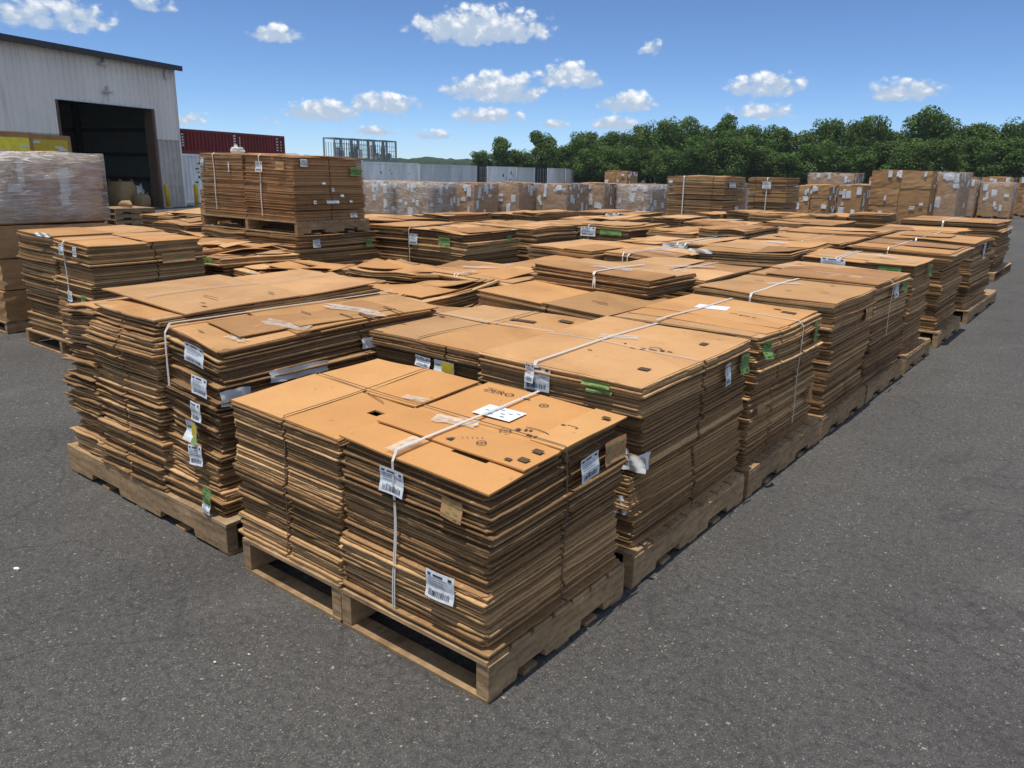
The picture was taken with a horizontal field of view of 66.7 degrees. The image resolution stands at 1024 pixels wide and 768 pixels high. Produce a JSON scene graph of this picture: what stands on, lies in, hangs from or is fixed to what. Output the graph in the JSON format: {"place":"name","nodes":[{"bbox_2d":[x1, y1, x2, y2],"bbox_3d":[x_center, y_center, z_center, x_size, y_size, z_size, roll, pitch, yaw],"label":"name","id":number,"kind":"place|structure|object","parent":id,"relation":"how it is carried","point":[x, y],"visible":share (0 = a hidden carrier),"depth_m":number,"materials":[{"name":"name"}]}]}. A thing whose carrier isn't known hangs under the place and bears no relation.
{"place":"outdoors","nodes":[
{"label":"outdoors","id":0,"kind":"place"},
{"bbox_2d":[152,217,202,235],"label":"cardboard stack","id":1,"kind":"object","parent":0,"point":[175,226],"visible":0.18,"depth_m":15.89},
{"bbox_2d":[231,260,355,276],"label":"cardboard stack","id":2,"kind":"object","parent":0,"point":[288,265],"visible":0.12,"depth_m":9.26,"materials":[{"name":"beige"}]},
{"bbox_2d":[361,180,403,214],"bbox_3d":[-4.549,-6.870,28.913,1.646,1.352,1.557,14,20,38],"label":"bulk carton","id":3,"kind":"object","parent":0,"point":[381,197],"visible":0.59,"depth_m":28.20,"materials":[{"name":"paper"}]},
{"bbox_2d":[369,221,463,261],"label":"cardboard stack","id":4,"kind":"object","parent":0,"point":[393,240],"visible":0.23,"depth_m":11.30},
{"bbox_2d":[396,181,457,214],"bbox_3d":[-3.078,-6.654,28.226,1.653,1.350,1.647,12,19,34],"label":"bulk carton","id":5,"kind":"object","parent":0,"point":[419,197],"visible":0.86,"depth_m":27.66,"materials":[{"name":"cardboard"}]},
{"bbox_2d":[408,223,520,265],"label":"cardboard stack","id":6,"kind":"object","parent":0,"point":[438,245],"visible":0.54,"depth_m":10.84,"materials":[{"name":"brown cardboard"}]},
{"bbox_2d":[451,182,498,214],"bbox_3d":[-1.502,-6.912,29.305,1.541,1.325,1.548,13,19,36],"label":"bulk carton","id":7,"kind":"object","parent":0,"point":[477,197],"visible":0.73,"depth_m":28.68,"materials":[{"name":"cardboard"}]},
{"bbox_2d":[428,260,537,285],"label":"cardboard stack","id":8,"kind":"object","parent":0,"point":[463,270],"visible":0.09,"depth_m":7.39,"materials":[{"name":"beige"}]},
{"bbox_2d":[0,179,1023,767],"bbox_3d":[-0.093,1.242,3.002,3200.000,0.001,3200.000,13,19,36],"label":"ground","id":9,"kind":"structure","parent":0,"point":[848,593],"depth_m":3.46,"materials":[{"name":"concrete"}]},
{"bbox_2d":[0,319,31,333],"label":"wooden pallet","id":10,"kind":"object","parent":9,"relation":"on","point":[13,327],"visible":0.12,"depth_m":9.29,"materials":[{"name":"brown wood"}]},
{"bbox_2d":[0,221,106,321],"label":"bulk carton","id":11,"kind":"object","parent":10,"relation":"on","point":[15,305],"visible":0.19,"depth_m":9.20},
{"bbox_2d":[0,150,110,224],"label":"bulk carton","id":12,"kind":"object","parent":11,"relation":"on","point":[38,187],"visible":1,"depth_m":9.38,"materials":[{"name":"plastic"}]},
{"bbox_2d":[32,134,71,152],"bbox_3d":[-12.282,-5.799,19.874,1.231,1.115,1.460,6,16,16],"label":"display box","id":13,"kind":"object","parent":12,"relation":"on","point":[56,143],"visible":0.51,"depth_m":19.73,"materials":[{"name":"cardboard"}]},
{"bbox_2d":[26,327,73,356],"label":"wooden pallet","id":14,"kind":"object","parent":9,"relation":"on","point":[35,337],"visible":0.04,"depth_m":8.54,"materials":[{"name":"brown wood"}]},
{"bbox_2d":[15,225,164,338],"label":"cardboard stack","id":15,"kind":"object","parent":14,"relation":"on","point":[41,267],"visible":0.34,"depth_m":8.39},
{"bbox_2d":[35,231,208,341],"bbox_3d":[-4.135,-1.071,8.373,1.170,1.110,1.298,13,19,36],"label":"cardboard stack","id":16,"kind":"object","parent":14,"relation":"on","point":[91,267],"visible":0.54,"depth_m":7.90,"materials":[{"name":"brown cardboard"}]},
{"bbox_2d":[0,33,186,207],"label":"warehouse","id":17,"kind":"structure","parent":9,"relation":"on","point":[128,129],"depth_m":33.81,"materials":[{"name":"metal"}]},
{"bbox_2d":[105,179,137,205],"bbox_3d":[-17.266,-8.433,34.440,1.067,1.266,1.086,6,16,16],"label":"bulk bag","id":18,"kind":"object","parent":9,"relation":"on","point":[118,191],"visible":0.81,"depth_m":34.04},
{"bbox_2d":[67,442,242,555],"bbox_3d":[-1.846,0.534,5.095,1.873,0.187,1.222,13,19,36],"label":"wooden pallet","id":19,"kind":"object","parent":9,"relation":"on","point":[216,529],"visible":0.23,"depth_m":4.44,"materials":[{"name":"brown wood"}]},
{"bbox_2d":[60,297,130,457],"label":"cardboard stack","id":20,"kind":"object","parent":19,"relation":"on","point":[81,379],"visible":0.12,"depth_m":4.93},
{"bbox_2d":[81,269,379,492],"bbox_3d":[-1.831,-0.144,5.239,1.030,1.050,1.754,13,19,36],"label":"cardboard stack","id":21,"kind":"object","parent":19,"relation":"on","point":[125,337],"visible":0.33,"depth_m":4.64,"materials":[{"name":"brown cardboard"}]},
{"bbox_2d":[154,291,437,517],"bbox_3d":[-1.254,0.011,4.869,0.773,0.972,1.840,13,19,36],"label":"cardboard stack","id":22,"kind":"object","parent":19,"relation":"on","point":[217,365],"visible":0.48,"depth_m":4.32,"materials":[{"name":"brown cardboard"}]},
{"bbox_2d":[182,153,244,203],"bbox_3d":[-16.022,-11.373,42.941,2.306,2.430,9.160,6,16,16],"label":"shipping container","id":23,"kind":"object","parent":9,"relation":"on","point":[191,168],"visible":0.09,"depth_m":39.12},
{"bbox_2d":[180,128,284,155],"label":"shipping container","id":24,"kind":"object","parent":23,"relation":"on","point":[193,141],"visible":0.75,"depth_m":41.39,"materials":[{"name":"metal"}]},
{"bbox_2d":[243,536,346,622],"bbox_3d":[-0.760,0.827,4.101,0.758,0.189,0.998,13,19,36],"label":"wooden pallet","id":25,"kind":"object","parent":9,"relation":"on","point":[258,557],"visible":0.02,"depth_m":3.78,"materials":[{"name":"brown wood"}]},
{"bbox_2d":[230,359,481,584],"bbox_3d":[-0.767,0.368,3.993,0.837,0.761,0.995,13,19,36],"label":"cardboard stack","id":26,"kind":"object","parent":25,"relation":"on","point":[288,465],"visible":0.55,"depth_m":3.69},
{"bbox_2d":[363,162,417,180],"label":"shipping container","id":27,"kind":"object","parent":9,"relation":"on","point":[383,171],"visible":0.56,"depth_m":59.73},
{"bbox_2d":[418,164,476,182],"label":"shipping container","id":28,"kind":"object","parent":9,"relation":"on","point":[448,173],"visible":0.52,"depth_m":70.61,"materials":[{"name":"metal"}]},
{"bbox_2d":[341,562,624,704],"bbox_3d":[-0.113,0.973,3.619,0.860,0.188,1.021,13,19,36],"label":"wooden pallet","id":29,"kind":"object","parent":9,"relation":"on","point":[491,679],"visible":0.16,"depth_m":3.28,"materials":[{"name":"brown wood"}]},
{"bbox_2d":[338,382,627,658],"bbox_3d":[-0.113,0.516,3.492,0.901,0.761,1.031,13,19,36],"label":"cardboard stack","id":30,"kind":"object","parent":29,"relation":"on","point":[480,520],"visible":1,"depth_m":3.20,"materials":[{"name":"cardboard"}]},
{"bbox_2d":[490,136,520,166],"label":"broadleaf tree","id":31,"kind":"object","parent":9,"relation":"on","point":[502,145],"visible":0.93,"depth_m":115.84,"materials":[{"name":"green plant"}]},
{"bbox_2d":[529,130,558,167],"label":"broadleaf tree","id":32,"kind":"object","parent":9,"relation":"on","point":[544,149],"visible":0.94,"depth_m":114.67,"materials":[{"name":"green plant"}]},
{"bbox_2d":[572,145,618,182],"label":"broadleaf tree","id":33,"kind":"object","parent":9,"relation":"on","point":[585,166],"visible":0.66,"depth_m":105.92,"materials":[{"name":"green plant"}]},
{"bbox_2d":[593,146,638,177],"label":"broadleaf tree","id":34,"kind":"object","parent":9,"relation":"on","point":[612,158],"visible":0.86,"depth_m":102.65,"materials":[{"name":"green plant"}]},
{"bbox_2d":[644,115,699,177],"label":"broadleaf tree","id":35,"kind":"object","parent":9,"relation":"on","point":[672,136],"visible":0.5,"depth_m":109.89,"materials":[{"name":"green plant"}]},
{"bbox_2d":[654,147,702,178],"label":"broadleaf tree","id":36,"kind":"object","parent":9,"relation":"on","point":[673,160],"visible":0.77,"depth_m":102.63,"materials":[{"name":"green plant"}]},
{"bbox_2d":[616,471,744,588],"bbox_3d":[0.534,0.678,4.714,1.244,0.194,1.381,13,19,36],"label":"wooden pallet","id":37,"kind":"object","parent":9,"relation":"on","point":[643,557],"visible":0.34,"depth_m":4.21,"materials":[{"name":"brown wood"}]},
{"bbox_2d":[478,316,750,546],"bbox_3d":[0.615,0.182,4.513,1.090,0.874,1.389,13,19,36],"label":"cardboard stack","id":38,"kind":"object","parent":37,"relation":"on","point":[674,395],"visible":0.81,"depth_m":4.11,"materials":[{"name":"brown cardboard"}]},
{"bbox_2d":[683,134,733,175],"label":"broadleaf tree","id":39,"kind":"object","parent":9,"relation":"on","point":[705,160],"visible":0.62,"depth_m":102.23,"materials":[{"name":"green plant"}]},
{"bbox_2d":[707,134,756,180],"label":"broadleaf tree","id":40,"kind":"object","parent":9,"relation":"on","point":[737,164],"visible":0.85,"depth_m":101.17,"materials":[{"name":"green plant"}]},
{"bbox_2d":[740,146,782,185],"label":"broadleaf tree","id":41,"kind":"object","parent":9,"relation":"on","point":[758,156],"visible":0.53,"depth_m":103.84,"materials":[{"name":"green plant"}]},
{"bbox_2d":[734,417,819,498],"bbox_3d":[1.436,0.389,5.813,1.248,0.193,1.400,13,19,36],"label":"wooden pallet","id":42,"kind":"object","parent":9,"relation":"on","point":[780,454],"visible":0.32,"depth_m":5.33,"materials":[{"name":"brown wood"}]},
{"bbox_2d":[613,294,822,465],"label":"cardboard stack","id":43,"kind":"object","parent":42,"relation":"on","point":[785,344],"visible":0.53,"depth_m":5.27,"materials":[{"name":"cardboard"}]},
{"bbox_2d":[787,139,836,184],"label":"broadleaf tree","id":44,"kind":"object","parent":9,"relation":"on","point":[816,156],"visible":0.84,"depth_m":96.99,"materials":[{"name":"green plant"}]},
{"bbox_2d":[809,118,851,162],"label":"broadleaf tree","id":45,"kind":"object","parent":9,"relation":"on","point":[833,131],"visible":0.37,"depth_m":105.13,"materials":[{"name":"green plant"}]},
{"bbox_2d":[806,385,865,440],"bbox_3d":[2.280,0.118,6.844,1.248,0.194,1.221,13,19,36],"label":"wooden pallet","id":46,"kind":"object","parent":9,"relation":"on","point":[839,412],"visible":0.24,"depth_m":6.38,"materials":[{"name":"brown wood"}]},
{"bbox_2d":[692,274,876,414],"bbox_3d":[2.302,-0.401,6.672,1.222,0.903,1.178,13,19,36],"label":"cardboard stack","id":47,"kind":"object","parent":46,"relation":"on","point":[845,311],"visible":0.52,"depth_m":6.24,"materials":[{"name":"brown cardboard"}]},
{"bbox_2d":[834,153,879,183],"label":"broadleaf tree","id":48,"kind":"object","parent":9,"relation":"on","point":[865,166],"visible":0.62,"depth_m":99.52,"materials":[{"name":"green plant"}]},
{"bbox_2d":[844,114,905,180],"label":"broadleaf tree","id":49,"kind":"object","parent":9,"relation":"on","point":[870,137],"visible":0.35,"depth_m":104.00,"materials":[{"name":"green plant"}]},
{"bbox_2d":[863,359,901,404],"bbox_3d":[3.093,-0.144,7.837,1.248,0.193,1.282,13,19,36],"label":"wooden pallet","id":50,"kind":"object","parent":9,"relation":"on","point":[881,381],"visible":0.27,"depth_m":7.39,"materials":[{"name":"brown wood"}]},
{"bbox_2d":[749,261,910,385],"bbox_3d":[3.068,-0.662,7.586,1.236,0.944,1.344,13,19,36],"label":"cardboard stack","id":51,"kind":"object","parent":50,"relation":"on","point":[884,344],"visible":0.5,"depth_m":7.23,"materials":[{"name":"beige"}]},
{"bbox_2d":[865,137,925,170],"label":"broadleaf tree","id":52,"kind":"object","parent":9,"relation":"on","point":[883,153],"visible":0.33,"depth_m":98.04,"materials":[{"name":"green plant"}]},
{"bbox_2d":[878,142,943,171],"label":"broadleaf tree","id":53,"kind":"object","parent":9,"relation":"on","point":[912,159],"visible":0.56,"depth_m":94.24,"materials":[{"name":"green plant"}]},
{"bbox_2d":[897,337,930,373],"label":"wooden pallet","id":54,"kind":"object","parent":9,"relation":"on","point":[917,351],"visible":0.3,"depth_m":8.46,"materials":[{"name":"brown wood"}]},
{"bbox_2d":[801,248,934,353],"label":"cardboard stack","id":55,"kind":"object","parent":54,"relation":"on","point":[919,269],"visible":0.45,"depth_m":8.30,"materials":[{"name":"beige"}]},
{"bbox_2d":[900,104,965,146],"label":"broadleaf tree","id":56,"kind":"object","parent":9,"relation":"on","point":[926,123],"visible":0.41,"depth_m":99.72,"materials":[{"name":"green plant"}]},
{"bbox_2d":[918,316,960,347],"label":"wooden pallet","id":57,"kind":"object","parent":9,"relation":"on","point":[945,329],"visible":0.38,"depth_m":9.71,"materials":[{"name":"brown wood"}]},
{"bbox_2d":[846,238,974,330],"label":"cardboard stack","id":58,"kind":"object","parent":57,"relation":"on","point":[945,278],"visible":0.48,"depth_m":9.53,"materials":[{"name":"beige"}]},
{"bbox_2d":[923,135,967,172],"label":"broadleaf tree","id":59,"kind":"object","parent":9,"relation":"on","point":[954,161],"visible":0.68,"depth_m":92.73,"materials":[{"name":"green plant"}]},
{"bbox_2d":[953,289,996,323],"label":"wooden pallet","id":60,"kind":"object","parent":9,"relation":"on","point":[977,307],"visible":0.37,"depth_m":11.56,"materials":[{"name":"brown wood"}]},
{"bbox_2d":[880,231,995,309],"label":"cardboard stack","id":61,"kind":"object","parent":60,"relation":"on","point":[974,269],"visible":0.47,"depth_m":11.23,"materials":[{"name":"beige"}]},
{"bbox_2d":[969,139,1023,178],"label":"broadleaf tree","id":62,"kind":"object","parent":9,"relation":"on","point":[993,169],"visible":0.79,"depth_m":91.45,"materials":[{"name":"green plant"}]},
{"bbox_2d":[988,262,1011,281],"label":"wooden pallet","id":63,"kind":"object","parent":9,"relation":"on","point":[1002,269],"visible":0.12,"depth_m":16.25,"materials":[{"name":"brown wood"}]},
{"bbox_2d":[898,216,1013,271],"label":"cardboard stack","id":64,"kind":"object","parent":63,"relation":"on","point":[998,230],"visible":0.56,"depth_m":15.84,"materials":[{"name":"beige"}]},
{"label":"wooden pallet","id":65,"kind":"object","parent":9,"relation":"on","visible":0},
{"bbox_2d":[203,243,299,276],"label":"cardboard stack","id":66,"kind":"object","parent":65,"relation":"on","point":[225,263],"visible":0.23,"depth_m":9.52,"materials":[{"name":"cardboard"}]},
{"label":"wooden pallet","id":67,"kind":"object","parent":9,"relation":"on","visible":0},
{"bbox_2d":[197,238,266,274],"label":"cardboard stack","id":68,"kind":"object","parent":67,"relation":"on","point":[214,245],"visible":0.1,"depth_m":9.74,"materials":[{"name":"beige"}]},
{"bbox_2d":[0,0,1023,158],"label":"sky","id":69,"kind":"structure","parent":0,"point":[445,79],"materials":[{"name":"blue"}]},
{"bbox_2d":[490,182,541,211],"bbox_3d":[0.033,-7.141,30.166,1.846,1.358,1.651,12,19,36],"label":"bulk carton","id":70,"kind":"object","parent":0,"point":[515,196],"visible":0.58,"depth_m":29.39,"materials":[{"name":"cardboard"}]},
{"bbox_2d":[471,220,577,261],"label":"cardboard stack","id":71,"kind":"object","parent":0,"point":[531,232],"visible":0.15,"depth_m":11.83,"materials":[{"name":"beige"}]},
{"bbox_2d":[512,209,579,220],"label":"cardboard stack","id":72,"kind":"object","parent":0,"point":[546,215],"visible":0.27,"depth_m":15.60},
{"bbox_2d":[536,183,588,210],"bbox_3d":[1.946,-7.046,29.941,1.550,1.358,1.655,12,19,35],"label":"bulk carton","id":73,"kind":"object","parent":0,"point":[567,196],"visible":0.83,"depth_m":29.35,"materials":[{"name":"cardboard"}]},
{"bbox_2d":[583,182,621,209],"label":"bulk carton","id":74,"kind":"object","parent":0,"point":[602,195],"visible":0.44,"depth_m":30.24,"materials":[{"name":"cardboard"}]},
{"bbox_2d":[576,221,669,240],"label":"cardboard stack","id":75,"kind":"object","parent":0,"point":[611,230],"visible":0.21,"depth_m":12.80,"materials":[{"name":"brown cardboard"}]},
{"bbox_2d":[615,183,667,215],"bbox_3d":[5.129,-7.212,30.728,1.543,1.366,1.649,13,19,36],"label":"bulk carton","id":76,"kind":"object","parent":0,"point":[651,198],"visible":0.79,"depth_m":30.14,"materials":[{"name":"paper"}]},
{"bbox_2d":[623,257,762,298],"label":"cardboard stack","id":77,"kind":"object","parent":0,"point":[705,271],"visible":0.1,"depth_m":7.64,"materials":[{"name":"brown cardboard"}]},
{"bbox_2d":[666,175,745,215],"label":"cardboard stack","id":78,"kind":"object","parent":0,"point":[693,194],"visible":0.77,"depth_m":25.65,"materials":[{"name":"beige"}]},
{"bbox_2d":[696,223,779,239],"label":"cardboard stack","id":79,"kind":"object","parent":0,"point":[747,232],"visible":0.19,"depth_m":11.74,"materials":[{"name":"beige"}]},
{"bbox_2d":[688,239,832,269],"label":"cardboard stack","id":80,"kind":"object","parent":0,"point":[765,254],"visible":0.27,"depth_m":9.00,"materials":[{"name":"beige"}]},
{"bbox_2d":[747,177,799,211],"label":"cardboard stack","id":81,"kind":"object","parent":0,"point":[778,194],"visible":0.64,"depth_m":27.05,"materials":[{"name":"beige"}]},
{"bbox_2d":[749,232,869,250],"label":"cardboard stack","id":82,"kind":"object","parent":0,"point":[839,242],"visible":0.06,"depth_m":10.65,"materials":[{"name":"brown cardboard"}]},
{"bbox_2d":[766,218,855,227],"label":"cardboard stack","id":83,"kind":"object","parent":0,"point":[794,223],"visible":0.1,"depth_m":14.94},
{"bbox_2d":[794,184,838,213],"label":"bulk carton","id":84,"kind":"object","parent":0,"point":[817,198],"visible":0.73,"depth_m":30.68,"materials":[{"name":"cardboard"}]},
{"bbox_2d":[808,172,863,185],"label":"bulk carton","id":85,"kind":"object","parent":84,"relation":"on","point":[836,178],"visible":0.4,"depth_m":35.61,"materials":[{"name":"cardboard"}]},
{"bbox_2d":[786,226,896,239],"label":"cardboard stack","id":86,"kind":"object","parent":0,"point":[872,234],"visible":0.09,"depth_m":12.19,"materials":[{"name":"cardboard"}]},
{"bbox_2d":[835,185,871,213],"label":"bulk carton","id":87,"kind":"object","parent":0,"point":[851,199],"visible":0.78,"depth_m":30.70,"materials":[{"name":"cardboard"}]},
{"bbox_2d":[848,212,898,228],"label":"cardboard stack","id":88,"kind":"object","parent":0,"point":[868,220],"visible":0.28,"depth_m":17.80,"materials":[{"name":"beige"}]},
{"bbox_2d":[868,170,941,222],"bbox_3d":[15.850,-7.592,31.460,2.293,2.061,1.570,13,20,38],"label":"bulk carton","id":89,"kind":"object","parent":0,"point":[902,194],"visible":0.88,"depth_m":30.82,"materials":[{"name":"cardboard"}]},
{"bbox_2d":[975,215,1012,218],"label":"wooden pallet","id":90,"kind":"object","parent":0,"point":[996,217],"visible":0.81,"depth_m":38.68,"materials":[{"name":"brown wood"}]},
{"bbox_2d":[976,182,1017,215],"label":"bulk carton","id":91,"kind":"object","parent":90,"relation":"on","point":[996,198],"visible":1,"depth_m":38.15,"materials":[{"name":"cardboard"}]},
{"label":"wooden pallet","id":92,"kind":"object","parent":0,"visible":0},
{"bbox_2d":[526,239,643,260],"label":"cardboard stack","id":93,"kind":"object","parent":92,"relation":"on","point":[588,248],"visible":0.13,"depth_m":9.22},
{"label":"wooden pallet","id":94,"kind":"object","parent":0,"visible":0},
{"bbox_2d":[603,245,699,261],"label":"cardboard stack","id":95,"kind":"object","parent":94,"relation":"on","point":[634,253],"visible":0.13,"depth_m":8.90,"materials":[{"name":"beige"}]},
{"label":"wooden pallet","id":96,"kind":"object","parent":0,"visible":0},
{"bbox_2d":[347,258,442,283],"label":"cardboard stack","id":97,"kind":"object","parent":96,"relation":"on","point":[399,271],"visible":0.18,"depth_m":7.47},
{"bbox_2d":[370,279,500,306],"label":"cardboard stack","id":98,"kind":"object","parent":96,"relation":"on","point":[462,293],"visible":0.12,"depth_m":6.71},
{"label":"wooden pallet","id":99,"kind":"object","parent":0,"visible":0},
{"bbox_2d":[201,224,273,239],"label":"cardboard stack","id":100,"kind":"object","parent":99,"relation":"on","point":[219,232],"visible":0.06,"depth_m":11.07,"materials":[{"name":"beige"}]},
{"bbox_2d":[201,213,369,234],"bbox_3d":[-3.274,-2.327,11.174,2.258,0.173,1.232,13,19,36],"label":"wooden pallet","id":101,"kind":"object","parent":100,"relation":"on","point":[308,227],"visible":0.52,"depth_m":10.74,"materials":[{"name":"brown wood"}]},
{"bbox_2d":[198,152,298,216],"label":"cardboard stack","id":102,"kind":"object","parent":101,"relation":"on","point":[224,188],"visible":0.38,"depth_m":10.90,"materials":[{"name":"brown cardboard"}]},
{"bbox_2d":[241,154,365,221],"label":"cardboard stack","id":103,"kind":"object","parent":101,"relation":"on","point":[293,188],"visible":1,"depth_m":10.31,"materials":[{"name":"beige"}]},
{"bbox_2d":[245,228,380,264],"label":"cardboard stack","id":104,"kind":"object","parent":99,"relation":"on","point":[356,247],"visible":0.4,"depth_m":10.57,"materials":[{"name":"cardboard"}]},
{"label":"wooden pallet","id":105,"kind":"object","parent":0,"visible":0},
{"bbox_2d":[932,171,972,216],"bbox_3d":[17.723,-7.507,31.351,0.950,2.024,2.146,14,20,39],"label":"bulk carton","id":106,"kind":"object","parent":105,"relation":"on","point":[952,192],"visible":0.88,"depth_m":30.64,"materials":[{"name":"cardboard"}]},
{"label":"wooden pallet","id":107,"kind":"object","parent":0,"visible":0},
{"bbox_2d":[365,305,590,383],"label":"cardboard stack","id":108,"kind":"object","parent":107,"relation":"on","point":[455,342],"visible":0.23,"depth_m":4.77,"materials":[{"name":"brown cardboard"}]},
{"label":"wooden pallet","id":109,"kind":"object","parent":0,"visible":0},
{"bbox_2d":[476,281,668,319],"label":"cardboard stack","id":110,"kind":"object","parent":109,"relation":"on","point":[544,297],"visible":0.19,"depth_m":6.06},
{"bbox_2d":[531,258,698,297],"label":"cardboard stack","id":111,"kind":"object","parent":110,"relation":"on","point":[588,274],"visible":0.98,"depth_m":6.49,"materials":[{"name":"brown cardboard"}]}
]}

